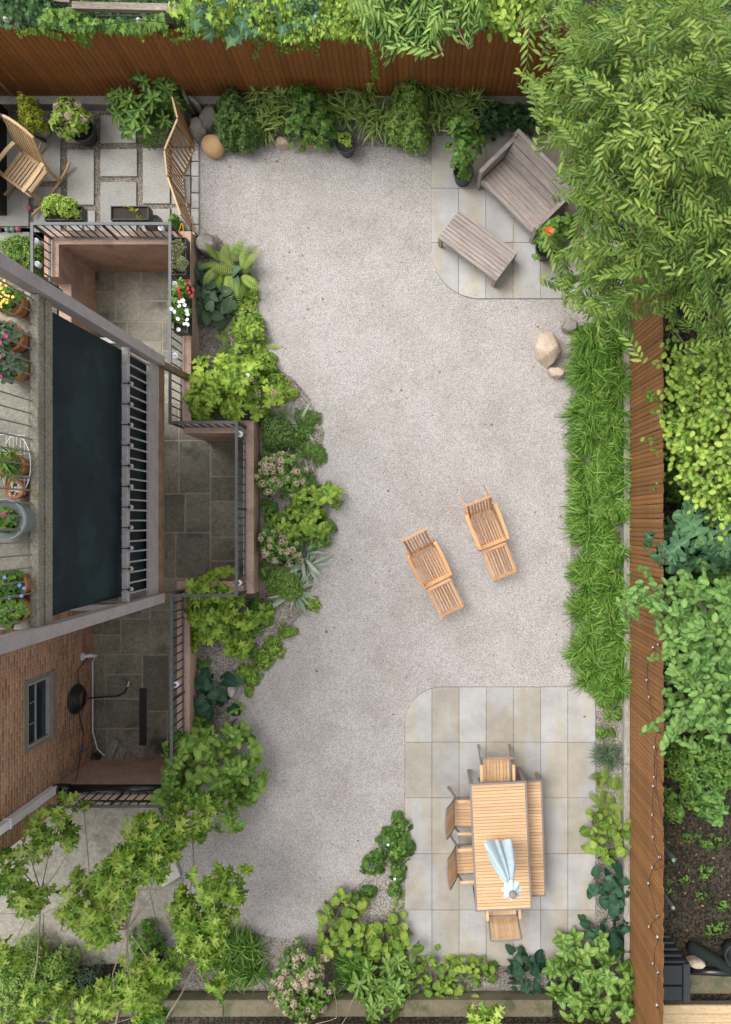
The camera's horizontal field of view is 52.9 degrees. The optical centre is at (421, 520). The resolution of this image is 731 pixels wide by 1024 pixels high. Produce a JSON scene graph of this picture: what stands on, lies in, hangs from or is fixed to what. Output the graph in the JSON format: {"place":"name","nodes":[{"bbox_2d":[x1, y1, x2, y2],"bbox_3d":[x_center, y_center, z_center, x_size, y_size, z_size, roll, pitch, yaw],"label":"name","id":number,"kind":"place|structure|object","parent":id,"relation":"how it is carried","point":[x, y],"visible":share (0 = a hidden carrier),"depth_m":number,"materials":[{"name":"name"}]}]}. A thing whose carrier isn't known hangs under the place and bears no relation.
{"place":"outdoors","nodes":[
{"label":"outdoors","id":0,"kind":"place"},
{"bbox_2d":[0,800,182,964],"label":"concrete path","id":1,"kind":"structure","parent":0,"point":[99,834],"depth_m":12.48,"materials":[{"name":"concrete"}]},
{"bbox_2d":[0,925,81,1023],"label":"fine shrub","id":2,"kind":"object","parent":1,"relation":"on","point":[46,962],"visible":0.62,"depth_m":12.04,"materials":[{"name":"green plant"}]},
{"bbox_2d":[128,918,180,1023],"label":"leafy shrub","id":3,"kind":"object","parent":1,"relation":"on","point":[151,936],"visible":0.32,"depth_m":12.17,"materials":[{"name":"green plant"}]},
{"bbox_2d":[0,115,190,251],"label":"terrace","id":4,"kind":"structure","parent":0,"point":[113,163],"depth_m":12.47,"materials":[{"name":"stone"}]},
{"bbox_2d":[0,234,43,277],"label":"round shrub","id":5,"kind":"object","parent":4,"relation":"on","point":[18,251],"visible":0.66,"depth_m":12.03,"materials":[{"name":"green plant"}]},
{"bbox_2d":[0,114,70,215],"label":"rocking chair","id":6,"kind":"object","parent":4,"relation":"on","point":[25,143],"visible":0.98,"depth_m":12.04,"materials":[{"name":"brown wood"}]},
{"bbox_2d":[72,119,97,146],"bbox_3d":[-5.666,-6.529,12.330,0.414,0.300,0.414,0,90,0],"label":"plant pot","id":7,"kind":"object","parent":4,"relation":"on","point":[90,139],"visible":0.61,"depth_m":12.22,"materials":[{"name":"black plastic"}]},
{"bbox_2d":[48,96,91,140],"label":"hydrangea","id":8,"kind":"object","parent":7,"relation":"on","point":[75,117],"visible":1,"depth_m":11.87,"materials":[{"name":"green plant"}]},
{"bbox_2d":[0,111,190,313],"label":"terrace gravel","id":9,"kind":"structure","parent":0,"point":[98,146],"depth_m":12.50,"materials":[{"name":"gravel"}]},
{"bbox_2d":[103,70,191,150],"bbox_3d":[-4.464,-6.797,12.007,1.373,1.050,1.062,-28,90,0],"label":"whorled shrub","id":10,"kind":"object","parent":9,"relation":"on","point":[140,115],"visible":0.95,"depth_m":11.81,"materials":[{"name":"green plant"}]},
{"bbox_2d":[93,272,242,757],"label":"areaway floor","id":11,"kind":"structure","parent":0,"point":[199,506],"depth_m":13.40,"materials":[{"name":"stone"}]},
{"bbox_2d":[0,610,93,852],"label":"brick house","id":12,"kind":"structure","parent":11,"relation":"on","point":[42,738],"depth_m":11.59,"materials":[{"name":"brown brick"}]},
{"bbox_2d":[28,676,49,747],"bbox_3d":[-6.027,2.985,11.475,0.063,0.670,0.970,0,90,0],"label":"window","id":13,"kind":"structure","parent":12,"relation":"in","point":[38,691],"depth_m":11.56,"materials":[{"name":"glass"}]},
{"bbox_2d":[44,231,259,799],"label":"areaway wall","id":14,"kind":"structure","parent":11,"relation":"on","point":[78,263],"depth_m":12.18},
{"bbox_2d":[0,252,189,654],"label":"porch","id":15,"kind":"object","parent":14,"relation":"on","point":[26,408],"visible":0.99,"depth_m":7.82,"materials":[{"name":"grey paint"}]},
{"bbox_2d":[53,312,145,615],"bbox_3d":[-4.148,-0.630,9.500,0.076,3.120,3.440,0,90,0],"label":"shade cloth","id":16,"kind":"object","parent":15,"relation":"on","point":[87,470],"visible":0.73,"depth_m":9.18,"materials":[{"name":"fabric"}]},
{"bbox_2d":[53,783,161,794],"bbox_3d":[-4.953,4.374,11.910,2.106,0.278,0.200,0,90,0],"label":"drain pipe","id":17,"kind":"object","parent":14,"relation":"on","point":[113,788],"visible":0.69,"depth_m":11.90,"materials":[{"name":"black"}]},
{"bbox_2d":[30,222,246,807],"bbox_3d":[-4.615,-0.090,11.745,3.494,0.611,9.164,0,90,0],"label":"iron railing","id":18,"kind":"object","parent":14,"relation":"on","point":[33,225],"visible":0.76,"depth_m":11.45,"materials":[{"name":"grey metal"}]},
{"bbox_2d":[0,0,632,1023],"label":"ground","id":19,"kind":"structure","parent":0,"point":[110,970],"depth_m":12.52,"materials":[{"name":"soil"}]},
{"bbox_2d":[0,0,55,58],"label":"ivy","id":20,"kind":"object","parent":19,"relation":"on","point":[31,9],"visible":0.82,"depth_m":10.46,"materials":[{"name":"green plant"}]},
{"bbox_2d":[0,789,93,1023],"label":"oak sapling","id":21,"kind":"object","parent":19,"relation":"on","point":[31,903],"visible":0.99,"depth_m":10.51,"materials":[{"name":"green plant"}]},
{"bbox_2d":[0,974,159,1023],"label":"oak sapling","id":22,"kind":"object","parent":19,"relation":"on","point":[41,1005],"visible":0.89,"depth_m":11.17,"materials":[{"name":"green plant"}]},
{"bbox_2d":[36,6,171,46],"bbox_3d":[-4.572,-7.149,11.216,2.041,2.574,0.739,0,90,0],"label":"ivy","id":23,"kind":"object","parent":19,"relation":"on","point":[63,18],"visible":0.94,"depth_m":10.35,"materials":[{"name":"green plant"}]},
{"bbox_2d":[52,808,214,1023],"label":"oak sapling","id":24,"kind":"object","parent":19,"relation":"on","point":[152,846],"visible":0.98,"depth_m":10.39,"materials":[{"name":"green plant"}]},
{"bbox_2d":[26,0,284,70],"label":"old rail fence","id":25,"kind":"object","parent":19,"relation":"on","point":[112,7],"visible":0.24,"depth_m":10.41,"materials":[{"name":"grey wood"}]},
{"bbox_2d":[166,0,267,71],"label":"ivy","id":26,"kind":"object","parent":25,"relation":"attached to","point":[181,10],"visible":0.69,"depth_m":10.06,"materials":[{"name":"green plant"}]},
{"bbox_2d":[191,139,198,235],"bbox_3d":[-3.855,-5.685,12.501,0.130,0.099,1.630,0,90,0],"label":"block edging","id":27,"kind":"object","parent":19,"relation":"on","point":[195,188],"visible":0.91,"depth_m":12.46,"materials":[{"name":"white stone"}]},
{"bbox_2d":[163,96,197,235],"bbox_3d":[-3.951,-5.777,12.012,0.248,0.886,1.867,-2,90,0],"label":"folding screen","id":28,"kind":"object","parent":27,"relation":"on","point":[180,117],"visible":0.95,"depth_m":11.96,"materials":[{"name":"brown wood"}]},
{"bbox_2d":[164,861,254,1022],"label":"oak sapling","id":29,"kind":"object","parent":19,"relation":"on","point":[198,934],"visible":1,"depth_m":10.67,"materials":[{"name":"green plant"}]},
{"bbox_2d":[187,0,324,49],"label":"ivy","id":30,"kind":"object","parent":19,"relation":"on","point":[233,37],"visible":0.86,"depth_m":10.07,"materials":[{"name":"green plant"}]},
{"bbox_2d":[181,0,368,45],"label":"ivy","id":31,"kind":"object","parent":19,"relation":"on","point":[337,31],"visible":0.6,"depth_m":10.23,"materials":[{"name":"green plant"}]},
{"bbox_2d":[55,0,522,42],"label":"ivy","id":32,"kind":"object","parent":19,"relation":"on","point":[182,25],"visible":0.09,"depth_m":10.79,"materials":[{"name":"green plant"}]},
{"bbox_2d":[13,27,511,87],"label":"ivy tendrils","id":33,"kind":"object","parent":32,"relation":"attached to","point":[305,46],"visible":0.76,"depth_m":10.73,"materials":[{"name":"green plant"}]},
{"bbox_2d":[32,990,552,1016],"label":"kerb wall","id":34,"kind":"structure","parent":19,"relation":"on","point":[260,1004],"depth_m":12.20,"materials":[{"name":"stone"}]},
{"bbox_2d":[0,96,586,110],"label":"kerb","id":35,"kind":"structure","parent":19,"relation":"on","point":[88,103],"depth_m":12.30,"materials":[{"name":"grey concrete"}]},
{"bbox_2d":[0,28,649,95],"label":"board fence","id":36,"kind":"object","parent":35,"relation":"on","point":[59,78],"visible":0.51,"depth_m":11.47,"materials":[{"name":"brown wood"}]},
{"bbox_2d":[349,0,497,66],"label":"overhanging shrub","id":37,"kind":"object","parent":19,"relation":"on","point":[420,24],"visible":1,"depth_m":9.64,"materials":[{"name":"green plant"}]},
{"bbox_2d":[454,0,560,43],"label":"overhanging shrub","id":38,"kind":"object","parent":19,"relation":"on","point":[505,18],"visible":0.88,"depth_m":9.72,"materials":[{"name":"green plant"}]},
{"bbox_2d":[621,179,629,1010],"bbox_3d":[3.467,0.700,12.425,0.095,0.250,15.400,0,90,0],"label":"sleeper edging","id":39,"kind":"object","parent":19,"relation":"on","point":[625,744],"visible":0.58,"depth_m":12.31,"materials":[{"name":"wood"}]},
{"bbox_2d":[629,165,663,1023],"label":"board fence","id":40,"kind":"object","parent":19,"relation":"on","point":[644,855],"visible":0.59,"depth_m":11.44,"materials":[{"name":"brown wood"}]},
{"bbox_2d":[164,111,620,981],"bbox_3d":[-0.485,0.495,12.500,7.830,0.001,15.010,0,90,0],"label":"gravel court","id":41,"kind":"object","parent":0,"point":[218,181],"visible":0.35,"depth_m":12.50,"materials":[{"name":"gravel"}]},
{"bbox_2d":[161,791,226,893],"bbox_3d":[-3.902,5.221,11.642,0.993,1.747,2.612,24,90,0],"label":"oak sapling","id":42,"kind":"object","parent":41,"relation":"on","point":[209,806],"visible":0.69,"depth_m":11.12,"materials":[{"name":"green plant"}]},
{"bbox_2d":[197,238,261,303],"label":"fern","id":43,"kind":"object","parent":41,"relation":"on","point":[218,272],"visible":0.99,"depth_m":12.17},
{"bbox_2d":[234,622,298,697],"bbox_3d":[-2.665,2.305,12.432,0.553,0.211,1.460,40,90,0],"label":"ground cover","id":44,"kind":"object","parent":41,"relation":"on","point":[271,642],"visible":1,"depth_m":12.39,"materials":[{"name":"green plant"}]},
{"bbox_2d":[402,528,463,617],"bbox_3d":[0.211,0.879,12.088,0.568,0.842,1.504,-26,90,0],"label":"steamer lounger","id":45,"kind":"object","parent":41,"relation":"on","point":[411,560],"visible":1,"depth_m":12.15,"materials":[{"name":"orange wood"}]},
{"bbox_2d":[459,485,516,580],"bbox_3d":[1.127,0.223,12.049,0.568,0.922,1.585,-21,90,0],"label":"steamer lounger","id":46,"kind":"object","parent":41,"relation":"on","point":[480,545],"visible":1,"depth_m":12.15,"materials":[{"name":"orange wood"}]},
{"bbox_2d":[164,110,620,1000],"bbox_3d":[-0.453,0.540,12.494,7.895,0.001,15.320,0,90,0],"label":"soil bed","id":47,"kind":"object","parent":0,"point":[380,904],"visible":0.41,"depth_m":12.49,"materials":[{"name":"soil"}]},
{"bbox_2d":[149,701,268,834],"bbox_3d":[-3.381,4.062,11.821,1.749,1.387,1.987,0,90,0],"label":"viburnum","id":48,"kind":"object","parent":47,"relation":"on","point":[236,770],"visible":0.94,"depth_m":11.59,"materials":[{"name":"green plant"}]},
{"bbox_2d":[193,668,244,720],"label":"hosta","id":49,"kind":"object","parent":47,"relation":"on","point":[206,685],"visible":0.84,"depth_m":12.26,"materials":[{"name":"green plant"}]},
{"bbox_2d":[193,260,254,328],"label":"hosta","id":50,"kind":"object","parent":47,"relation":"on","point":[217,305],"visible":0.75,"depth_m":12.26,"materials":[{"name":"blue plant"}]},
{"bbox_2d":[176,565,275,661],"bbox_3d":[-3.346,1.621,12.140,1.513,0.975,1.616,35,90,0],"label":"oakleaf hydrangea","id":51,"kind":"object","parent":47,"relation":"on","point":[208,619],"visible":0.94,"depth_m":11.96,"materials":[{"name":"green plant"}]},
{"bbox_2d":[182,352,286,421],"bbox_3d":[-3.092,-2.195,12.046,1.773,1.061,1.261,0,90,0],"label":"oakleaf hydrangea","id":52,"kind":"object","parent":47,"relation":"on","point":[232,387],"visible":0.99,"depth_m":11.81,"materials":[{"name":"green plant"}]},
{"bbox_2d":[206,919,274,995],"bbox_3d":[-3.097,7.435,12.442,1.362,0.566,1.342,0,90,0],"label":"grass clump","id":53,"kind":"object","parent":47,"relation":"on","point":[237,964],"visible":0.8,"depth_m":12.31,"materials":[{"name":"plant"}]},
{"bbox_2d":[213,86,269,154],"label":"yew bush","id":54,"kind":"object","parent":47,"relation":"on","point":[236,123],"visible":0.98,"depth_m":11.99,"materials":[{"name":"green plant"}]},
{"bbox_2d":[228,315,283,388],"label":"leafy shrub","id":55,"kind":"object","parent":47,"relation":"on","point":[257,332],"visible":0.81,"depth_m":12.27,"materials":[{"name":"green plant"}]},
{"bbox_2d":[240,83,296,145],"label":"sea oats","id":56,"kind":"object","parent":47,"relation":"on","point":[274,111],"visible":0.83,"depth_m":12.11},
{"bbox_2d":[258,414,297,453],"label":"box bush","id":57,"kind":"object","parent":47,"relation":"on","point":[281,438],"visible":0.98,"depth_m":12.21,"materials":[{"name":"green plant"}]},
{"bbox_2d":[257,523,304,567],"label":"hydrangea","id":58,"kind":"object","parent":47,"relation":"on","point":[281,546],"visible":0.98,"depth_m":12.05,"materials":[{"name":"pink plant"}]},
{"bbox_2d":[254,451,309,499],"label":"hydrangea","id":59,"kind":"object","parent":47,"relation":"on","point":[283,479],"visible":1,"depth_m":12.00,"materials":[{"name":"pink plant"}]},
{"bbox_2d":[262,560,303,601],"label":"box bush","id":60,"kind":"object","parent":47,"relation":"on","point":[290,586],"visible":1,"depth_m":12.27,"materials":[{"name":"green plant"}]},
{"bbox_2d":[266,481,343,541],"bbox_3d":[-1.975,-0.161,12.222,1.361,0.572,1.076,0,90,0],"label":"leafy shrub","id":61,"kind":"object","parent":47,"relation":"on","point":[305,514],"visible":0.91,"depth_m":12.12,"materials":[{"name":"green plant"}]},
{"bbox_2d":[268,936,343,1023],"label":"hydrangea","id":62,"kind":"object","parent":47,"relation":"on","point":[303,990],"visible":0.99,"depth_m":11.91,"materials":[{"name":"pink plant"}]},
{"bbox_2d":[292,408,327,468],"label":"ground cover","id":63,"kind":"object","parent":47,"relation":"on","point":[321,454],"visible":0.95,"depth_m":12.43,"materials":[{"name":"green plant"}]},
{"bbox_2d":[283,83,343,152],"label":"leafy shrub","id":64,"kind":"object","parent":47,"relation":"on","point":[318,121],"visible":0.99,"depth_m":11.96,"materials":[{"name":"green plant"}]},
{"bbox_2d":[315,888,380,960],"bbox_3d":[-1.229,6.822,12.302,1.131,0.524,1.344,0,90,0],"label":"ladys mantle","id":65,"kind":"object","parent":47,"relation":"on","point":[340,940],"visible":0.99,"depth_m":12.23,"materials":[{"name":"green plant"}]},
{"bbox_2d":[324,75,397,150],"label":"sea oats","id":66,"kind":"object","parent":47,"relation":"on","point":[362,114],"visible":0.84,"depth_m":12.11,"materials":[{"name":"plant"}]},
{"bbox_2d":[347,951,419,1023],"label":"pachysandra","id":67,"kind":"object","parent":47,"relation":"on","point":[390,987],"visible":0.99,"depth_m":12.07,"materials":[{"name":"green plant"}]},
{"bbox_2d":[359,811,415,900],"bbox_3d":[-0.540,5.644,12.388,0.847,0.258,1.487,15,90,0],"label":"geranium","id":68,"kind":"object","parent":47,"relation":"on","point":[398,851],"visible":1,"depth_m":12.36,"materials":[{"name":"green plant"}]},
{"bbox_2d":[361,911,423,966],"bbox_3d":[-0.537,7.104,12.289,0.977,0.557,0.821,-33,90,0],"label":"ladys mantle","id":69,"kind":"object","parent":47,"relation":"on","point":[395,943],"visible":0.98,"depth_m":12.24,"materials":[{"name":"green plant"}]},
{"bbox_2d":[384,78,433,156],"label":"light bush","id":70,"kind":"object","parent":47,"relation":"on","point":[406,125],"visible":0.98,"depth_m":11.95,"materials":[{"name":"green plant"}]},
{"bbox_2d":[409,944,499,998],"bbox_3d":[0.523,7.727,12.345,1.551,0.395,0.914,12,90,0],"label":"ladys mantle","id":71,"kind":"object","parent":47,"relation":"on","point":[448,986],"visible":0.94,"depth_m":12.29,"materials":[{"name":"green plant"}]},
{"bbox_2d":[422,68,498,136],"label":"sea oats","id":72,"kind":"object","parent":47,"relation":"on","point":[448,109],"visible":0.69,"depth_m":12.11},
{"bbox_2d":[470,97,548,141],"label":"dark shrub","id":73,"kind":"object","parent":47,"relation":"on","point":[490,123],"visible":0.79,"depth_m":12.13,"materials":[{"name":"green plant"}]},
{"bbox_2d":[503,944,545,996],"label":"hosta","id":74,"kind":"object","parent":47,"relation":"on","point":[517,966],"visible":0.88,"depth_m":12.34,"materials":[{"name":"green plant"}]},
{"bbox_2d":[541,926,635,1023],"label":"corner shrub","id":75,"kind":"object","parent":47,"relation":"on","point":[592,979],"visible":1,"depth_m":12.03,"materials":[{"name":"green plant"}]},
{"bbox_2d":[555,302,640,712],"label":"border grass","id":76,"kind":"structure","parent":47,"relation":"on","point":[596,412],"depth_m":12.29,"materials":[{"name":"plant"}]},
{"bbox_2d":[579,808,631,865],"bbox_3d":[3.157,5.339,12.345,1.035,0.382,0.963,0,90,0],"label":"heuchera","id":77,"kind":"object","parent":47,"relation":"on","point":[619,849],"visible":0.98,"depth_m":12.28,"materials":[{"name":"green plant"}]},
{"bbox_2d":[587,763,623,828],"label":"fern","id":78,"kind":"object","parent":47,"relation":"on","point":[603,796],"visible":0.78,"depth_m":12.43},
{"bbox_2d":[586,858,630,930],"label":"hosta","id":79,"kind":"object","parent":47,"relation":"on","point":[613,903],"visible":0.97,"depth_m":12.27,"materials":[{"name":"green plant"}]},
{"bbox_2d":[405,687,594,965],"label":"dining patio","id":80,"kind":"structure","parent":0,"point":[548,736],"depth_m":12.47,"materials":[{"name":"stone"}]},
{"bbox_2d":[444,786,472,839],"bbox_3d":[0.705,4.805,12.025,0.674,0.902,0.570,0,90,0],"label":"dining chair","id":81,"kind":"object","parent":80,"relation":"on","point":[462,804],"visible":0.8,"depth_m":12.04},
{"bbox_2d":[446,836,475,890],"bbox_3d":[0.739,5.585,12.025,0.674,0.902,0.570,-4,90,0],"label":"dining chair","id":82,"kind":"object","parent":80,"relation":"on","point":[462,859],"visible":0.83,"depth_m":12.04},
{"bbox_2d":[477,744,514,781],"bbox_3d":[1.239,4.068,12.025,0.570,0.902,0.674,-1,90,0],"label":"dining chair","id":83,"kind":"object","parent":80,"relation":"on","point":[505,762],"visible":0.9,"depth_m":12.04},
{"bbox_2d":[467,767,531,911],"bbox_3d":[1.283,5.231,12.106,0.915,0.732,2.060,-3,90,0],"label":"dining table","id":84,"kind":"object","parent":80,"relation":"on","point":[499,811],"visible":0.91,"depth_m":11.74,"materials":[{"name":"wood"}]},
{"bbox_2d":[484,839,521,900],"bbox_3d":[1.279,5.226,11.336,0.525,2.272,0.530,-10,90,0],"label":"patio umbrella","id":85,"kind":"object","parent":80,"relation":"on","point":[501,855],"visible":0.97,"depth_m":10.94,"materials":[{"name":"white fabric"}]},
{"bbox_2d":[485,910,521,941],"bbox_3d":[1.334,6.343,12.025,0.570,0.902,0.674,-3,90,0],"label":"dining chair","id":86,"kind":"object","parent":80,"relation":"on","point":[515,914],"visible":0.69,"depth_m":11.83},
{"bbox_2d":[517,772,545,896],"bbox_3d":[1.846,5.234,12.256,0.360,0.432,1.910,-2,90,0],"label":"bench","id":87,"kind":"object","parent":80,"relation":"on","point":[536,828],"visible":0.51,"depth_m":12.04,"materials":[{"name":"wood"}]},
{"bbox_2d":[431,135,594,298],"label":"lounge patio","id":88,"kind":"structure","parent":0,"point":[487,210],"depth_m":12.47,"materials":[{"name":"stone"}]},
{"bbox_2d":[453,162,473,186],"bbox_3d":[0.705,-5.812,12.325,0.344,0.330,0.344,0,90,0],"label":"plant pot","id":89,"kind":"object","parent":88,"relation":"on","point":[463,183],"visible":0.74,"depth_m":12.20,"materials":[{"name":"black plastic"}]},
{"bbox_2d":[445,109,486,180],"bbox_3d":[0.734,-6.096,11.821,0.698,0.803,0.951,0,90,0],"label":"hibiscus","id":90,"kind":"object","parent":89,"relation":"in","point":[466,140],"visible":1,"depth_m":11.64,"materials":[{"name":"green plant"}]},
{"bbox_2d":[438,209,517,287],"bbox_3d":[0.941,-4.567,12.290,1.200,0.365,0.594,37,90,0],"label":"table","id":91,"kind":"object","parent":88,"relation":"on","point":[478,246],"visible":1,"depth_m":12.11,"materials":[{"name":"grey wood"}]},
{"bbox_2d":[476,129,574,242],"bbox_3d":[1.717,-5.501,12.080,0.865,0.787,1.350,-45,90,0],"label":"loveseat","id":92,"kind":"object","parent":88,"relation":"on","point":[516,176],"visible":0.91,"depth_m":12.11,"materials":[{"name":"grey wood"}]},
{"bbox_2d":[535,243,556,261],"bbox_3d":[2.082,-4.548,12.320,0.354,0.320,0.354,0,90,0],"label":"plant pot","id":93,"kind":"object","parent":88,"relation":"on","point":[542,255],"visible":0.41,"depth_m":12.20,"materials":[{"name":"black plastic"}]},
{"bbox_2d":[531,212,576,260],"bbox_3d":[2.203,-4.661,11.899,0.788,0.614,0.748,0,90,0],"label":"hibiscus","id":94,"kind":"object","parent":93,"relation":"in","point":[554,224],"visible":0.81,"depth_m":11.82,"materials":[{"name":"green plant"}]},
{"bbox_2d":[633,0,730,1000],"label":"neighbour ground","id":95,"kind":"structure","parent":0,"point":[684,915],"depth_m":12.50,"materials":[{"name":"soil"}]},
{"bbox_2d":[514,0,730,362],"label":"peach tree","id":96,"kind":"object","parent":95,"relation":"on","point":[668,92],"visible":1,"depth_m":8.07,"materials":[{"name":"green plant"}]},
{"bbox_2d":[545,0,730,314],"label":"understorey tree","id":97,"kind":"object","parent":95,"relation":"on","point":[721,281],"visible":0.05,"depth_m":10.19,"materials":[{"name":"green plant"}]},
{"bbox_2d":[616,579,692,623],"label":"palmate shrub","id":98,"kind":"object","parent":95,"relation":"on","point":[633,596],"visible":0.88,"depth_m":10.30,"materials":[{"name":"green plant"}]},
{"bbox_2d":[663,927,689,1001],"bbox_3d":[4.016,7.273,12.182,0.712,0.635,1.078,0,90,0],"label":"garbage bin","id":99,"kind":"object","parent":95,"relation":"on","point":[676,976],"visible":0.48,"depth_m":11.87,"materials":[{"name":"black plastic"}]},
{"bbox_2d":[637,558,730,755],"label":"palmate shrub","id":100,"kind":"object","parent":95,"relation":"on","point":[702,631],"visible":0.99,"depth_m":10.11,"materials":[{"name":"green plant"}]},
{"bbox_2d":[640,313,730,545],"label":"lime shrub","id":101,"kind":"object","parent":95,"relation":"on","point":[708,399],"visible":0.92,"depth_m":10.13,"materials":[{"name":"green plant"}]},
{"bbox_2d":[642,498,730,575],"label":"fig tree","id":102,"kind":"object","parent":95,"relation":"on","point":[683,545],"visible":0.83,"depth_m":10.58,"materials":[{"name":"green plant"}]},
{"bbox_2d":[656,726,730,823],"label":"creeper","id":103,"kind":"object","parent":95,"relation":"on","point":[708,758],"visible":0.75,"depth_m":11.82,"materials":[{"name":"green plant"}]},
{"bbox_2d":[663,1001,730,1023],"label":"neighbour deck","id":104,"kind":"structure","parent":95,"relation":"on","point":[699,1012],"depth_m":12.15,"materials":[{"name":"brown wood"}]},
{"bbox_2d":[663,342,730,601],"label":"dark ivy bank","id":105,"kind":"structure","parent":95,"relation":"on","point":[673,490],"depth_m":11.82,"materials":[{"name":"green plant"}]},
{"bbox_2d":[665,833,730,935],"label":"weeds","id":106,"kind":"object","parent":95,"relation":"on","point":[703,876],"visible":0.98,"depth_m":12.44,"materials":[{"name":"green plant"}]},
{"bbox_2d":[684,763,729,826],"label":"drooping shoot","id":107,"kind":"object","parent":95,"relation":"on","point":[715,798],"visible":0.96,"depth_m":11.28,"materials":[{"name":"green plant"}]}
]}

